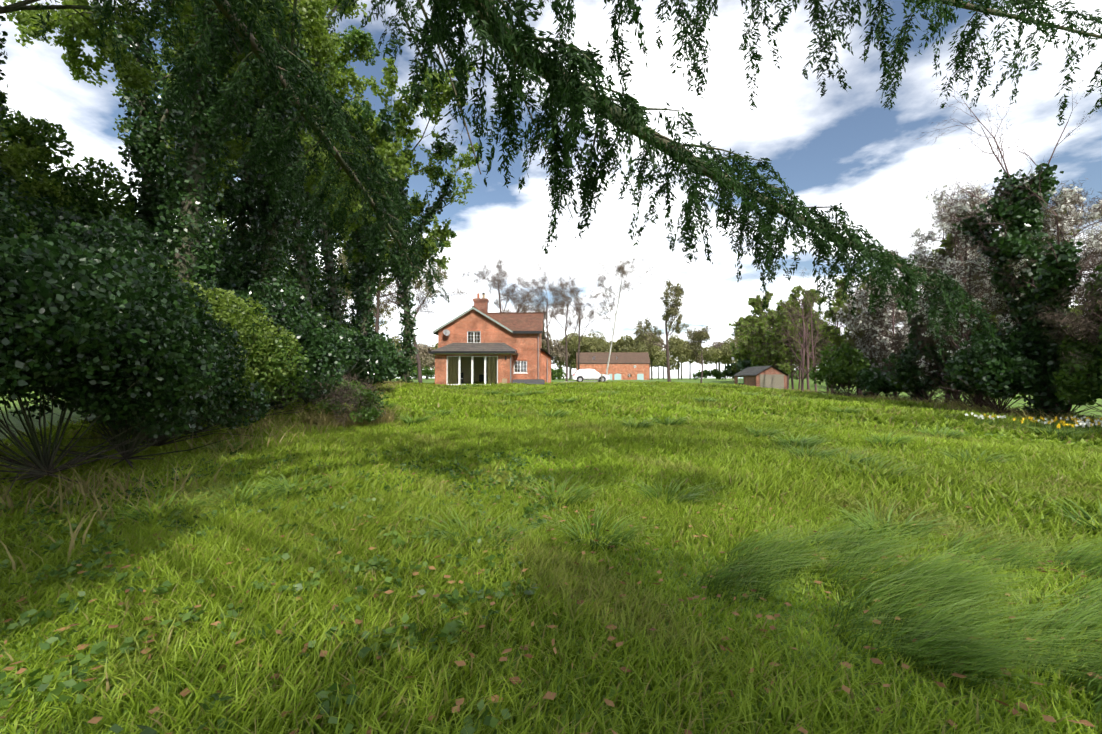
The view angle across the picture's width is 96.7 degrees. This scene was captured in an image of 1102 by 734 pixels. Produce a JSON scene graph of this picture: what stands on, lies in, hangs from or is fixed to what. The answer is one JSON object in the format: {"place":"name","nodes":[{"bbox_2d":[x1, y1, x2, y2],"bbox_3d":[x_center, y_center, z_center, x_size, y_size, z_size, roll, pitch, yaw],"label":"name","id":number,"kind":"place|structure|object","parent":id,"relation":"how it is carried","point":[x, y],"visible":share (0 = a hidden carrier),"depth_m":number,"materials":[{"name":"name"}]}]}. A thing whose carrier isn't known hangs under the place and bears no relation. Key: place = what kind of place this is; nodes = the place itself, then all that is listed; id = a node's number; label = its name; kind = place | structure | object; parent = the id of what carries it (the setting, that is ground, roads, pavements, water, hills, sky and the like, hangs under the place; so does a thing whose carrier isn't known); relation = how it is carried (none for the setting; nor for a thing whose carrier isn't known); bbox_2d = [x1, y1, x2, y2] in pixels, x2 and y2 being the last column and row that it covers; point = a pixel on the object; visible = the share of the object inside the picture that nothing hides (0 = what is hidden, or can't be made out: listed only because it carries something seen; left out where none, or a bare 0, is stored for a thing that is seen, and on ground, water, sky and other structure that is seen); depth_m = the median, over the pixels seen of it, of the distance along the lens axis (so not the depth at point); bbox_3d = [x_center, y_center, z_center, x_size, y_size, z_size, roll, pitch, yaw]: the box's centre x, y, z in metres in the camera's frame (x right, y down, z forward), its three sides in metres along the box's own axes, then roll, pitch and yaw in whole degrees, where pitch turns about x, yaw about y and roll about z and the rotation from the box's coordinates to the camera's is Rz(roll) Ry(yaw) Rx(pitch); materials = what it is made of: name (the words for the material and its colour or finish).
{"place":"outdoors","nodes":[
{"label":"outdoors","id":0,"kind":"place"},
{"bbox_2d":[0,378,1101,733],"bbox_3d":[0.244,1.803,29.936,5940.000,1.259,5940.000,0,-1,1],"label":"ground","id":1,"kind":"structure","parent":0,"point":[16,422],"depth_m":3.05,"materials":[{"name":"green plant"}]},
{"bbox_2d":[0,2,468,442],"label":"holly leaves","id":2,"kind":"object","parent":1,"relation":"on","point":[97,333],"visible":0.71,"depth_m":12.18,"materials":[{"name":"green plant"}]},
{"bbox_2d":[0,0,473,494],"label":"tree trunks","id":3,"kind":"object","parent":1,"relation":"on","point":[123,446],"visible":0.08,"depth_m":10.76,"materials":[{"name":"brown plant"}]},
{"bbox_2d":[0,0,458,421],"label":"shrubs","id":4,"kind":"object","parent":3,"relation":"on","point":[85,193],"visible":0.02,"depth_m":14.22,"materials":[{"name":"green plant"}]},
{"bbox_2d":[0,0,482,407],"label":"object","id":5,"kind":"object","parent":3,"relation":"on","point":[19,155],"visible":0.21,"depth_m":15.91,"materials":[{"name":"green plant"}]},
{"bbox_2d":[0,446,557,733],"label":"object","id":6,"kind":"object","parent":1,"relation":"on","point":[490,720],"visible":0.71,"depth_m":3.79,"materials":[{"name":"green plant"}]},
{"bbox_2d":[310,373,386,428],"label":"bramble twigs","id":7,"kind":"object","parent":1,"relation":"on","point":[343,392],"visible":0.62,"depth_m":14.77,"materials":[{"name":"plant"}]},
{"bbox_2d":[246,224,707,382],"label":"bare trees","id":8,"kind":"object","parent":1,"relation":"on","point":[376,316],"visible":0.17,"depth_m":62.00,"materials":[{"name":"plant"}]},
{"bbox_2d":[246,215,738,363],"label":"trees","id":9,"kind":"object","parent":8,"relation":"on","point":[645,335],"visible":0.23,"depth_m":49.76,"materials":[{"name":"green plant"}]},
{"bbox_2d":[279,226,737,362],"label":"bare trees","id":10,"kind":"object","parent":8,"relation":"attached to","point":[555,304],"visible":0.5,"depth_m":65.18,"materials":[{"name":"grey plant"}]},
{"bbox_2d":[428,306,553,384],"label":"house","id":11,"kind":"structure","parent":1,"relation":"on","point":[475,344],"depth_m":38.02,"materials":[{"name":"brick"}]},
{"bbox_2d":[443,329,449,335],"bbox_3d":[-8.002,-2.663,37.805,0.452,0.505,0.505,-1,-2,31],"label":"satellite dish","id":12,"kind":"object","parent":11,"relation":"on","point":[446,332],"visible":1,"depth_m":37.84,"materials":[{"name":"grey metal"}]},
{"bbox_2d":[473,292,489,312],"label":"chimney","id":13,"kind":"object","parent":11,"relation":"on","point":[481,304],"visible":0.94,"depth_m":41.56,"materials":[{"name":"brick"}]},
{"bbox_2d":[512,379,544,383],"bbox_3d":[-1.663,1.294,36.719,2.350,0.740,1.300,0,-1,1],"label":"raised planter","id":14,"kind":"object","parent":1,"relation":"on","point":[533,381],"visible":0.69,"depth_m":36.08,"materials":[{"name":"stone"}]},
{"bbox_2d":[0,485,1101,733],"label":"grass blades","id":15,"kind":"object","parent":1,"relation":"on","point":[236,539],"depth_m":3.17,"materials":[{"name":"green plant"}]},
{"bbox_2d":[0,412,1101,552],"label":"grass blades","id":16,"kind":"object","parent":1,"relation":"on","point":[1073,473],"depth_m":8.30,"materials":[{"name":"green plant"}]},
{"bbox_2d":[0,380,1101,448],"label":"grass blades","id":17,"kind":"object","parent":1,"relation":"on","point":[627,400],"depth_m":18.47,"materials":[{"name":"green plant"}]},
{"bbox_2d":[0,379,1101,576],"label":"dry fringe grass","id":18,"kind":"structure","parent":1,"relation":"on","point":[322,419],"depth_m":9.74,"materials":[{"name":"green plant"}]},
{"bbox_2d":[0,462,1101,733],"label":"fallen leaves","id":19,"kind":"object","parent":1,"relation":"on","point":[610,702],"visible":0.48,"depth_m":2.97,"materials":[{"name":"brown plant"}]},
{"bbox_2d":[66,383,1101,724],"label":"grass tussocks","id":20,"kind":"object","parent":1,"relation":"on","point":[942,641],"depth_m":3.75,"materials":[{"name":"green plant"}]},
{"bbox_2d":[571,369,609,381],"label":"car","id":21,"kind":"object","parent":1,"relation":"on","point":[580,375],"visible":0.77,"depth_m":58.01,"materials":[{"name":"white metal"}]},
{"bbox_2d":[395,366,823,379],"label":"hedge leaves","id":22,"kind":"object","parent":1,"relation":"on","point":[558,373],"visible":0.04,"depth_m":79.43,"materials":[{"name":"green plant"}]},
{"bbox_2d":[391,352,831,379],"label":"woodland tree trunks","id":23,"kind":"object","parent":1,"relation":"on","point":[570,372],"visible":0.02,"depth_m":192.04,"materials":[{"name":"brown plant"}]},
{"bbox_2d":[398,331,830,368],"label":"trees","id":24,"kind":"object","parent":23,"relation":"on","point":[557,351],"visible":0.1,"depth_m":172.70,"materials":[{"name":"green plant"}]},
{"bbox_2d":[391,331,890,369],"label":"trees","id":25,"kind":"object","parent":23,"relation":"attached to","point":[677,348],"visible":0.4,"depth_m":176.17,"materials":[{"name":"green plant"}]},
{"bbox_2d":[576,352,649,379],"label":"barn","id":26,"kind":"structure","parent":1,"relation":"on","point":[629,365],"depth_m":157.87,"materials":[{"name":"brick"}]},
{"bbox_2d":[592,255,652,380],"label":"tree","id":27,"kind":"object","parent":1,"relation":"on","point":[615,313],"visible":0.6,"depth_m":91.41,"materials":[{"name":"white plant"}]},
{"bbox_2d":[734,366,787,388],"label":"shed","id":28,"kind":"structure","parent":1,"relation":"on","point":[766,376],"depth_m":49.25,"materials":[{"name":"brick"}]},
{"bbox_2d":[724,163,1101,417],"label":"evergreen border leaves","id":29,"kind":"object","parent":1,"relation":"on","point":[1018,361],"visible":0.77,"depth_m":17.41,"materials":[{"name":"green plant"}]},
{"bbox_2d":[728,69,1101,421],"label":"tree branches","id":30,"kind":"object","parent":1,"relation":"on","point":[981,400],"visible":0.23,"depth_m":20.09,"materials":[{"name":"plant"}]},
{"bbox_2d":[729,191,1099,373],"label":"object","id":31,"kind":"object","parent":30,"relation":"on","point":[781,345],"visible":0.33,"depth_m":52.21,"materials":[{"name":"green plant"}]},
{"bbox_2d":[729,174,1101,389],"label":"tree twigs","id":32,"kind":"object","parent":1,"relation":"on","point":[1074,318],"visible":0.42,"depth_m":20.60,"materials":[{"name":"plant"}]},
{"bbox_2d":[836,174,1101,383],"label":"tree","id":33,"kind":"object","parent":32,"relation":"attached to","point":[985,195],"visible":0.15,"depth_m":20.51,"materials":[{"name":"plant"}]},
{"bbox_2d":[749,264,1101,406],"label":"shrubs","id":34,"kind":"object","parent":1,"relation":"on","point":[839,367],"visible":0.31,"depth_m":16.02,"materials":[{"name":"green plant"}]},
{"bbox_2d":[984,414,1101,427],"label":"flowers","id":35,"kind":"object","parent":1,"relation":"on","point":[1058,425],"visible":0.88,"depth_m":13.42,"materials":[{"name":"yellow plant"}]},
{"bbox_2d":[0,0,1101,377],"label":"sky","id":36,"kind":"structure","parent":0,"point":[836,147],"materials":[{"name":"white"}]},
{"bbox_2d":[29,0,1101,361],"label":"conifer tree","id":37,"kind":"object","parent":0,"point":[559,94],"depth_m":6.74,"materials":[{"name":"green plant"}]}
]}

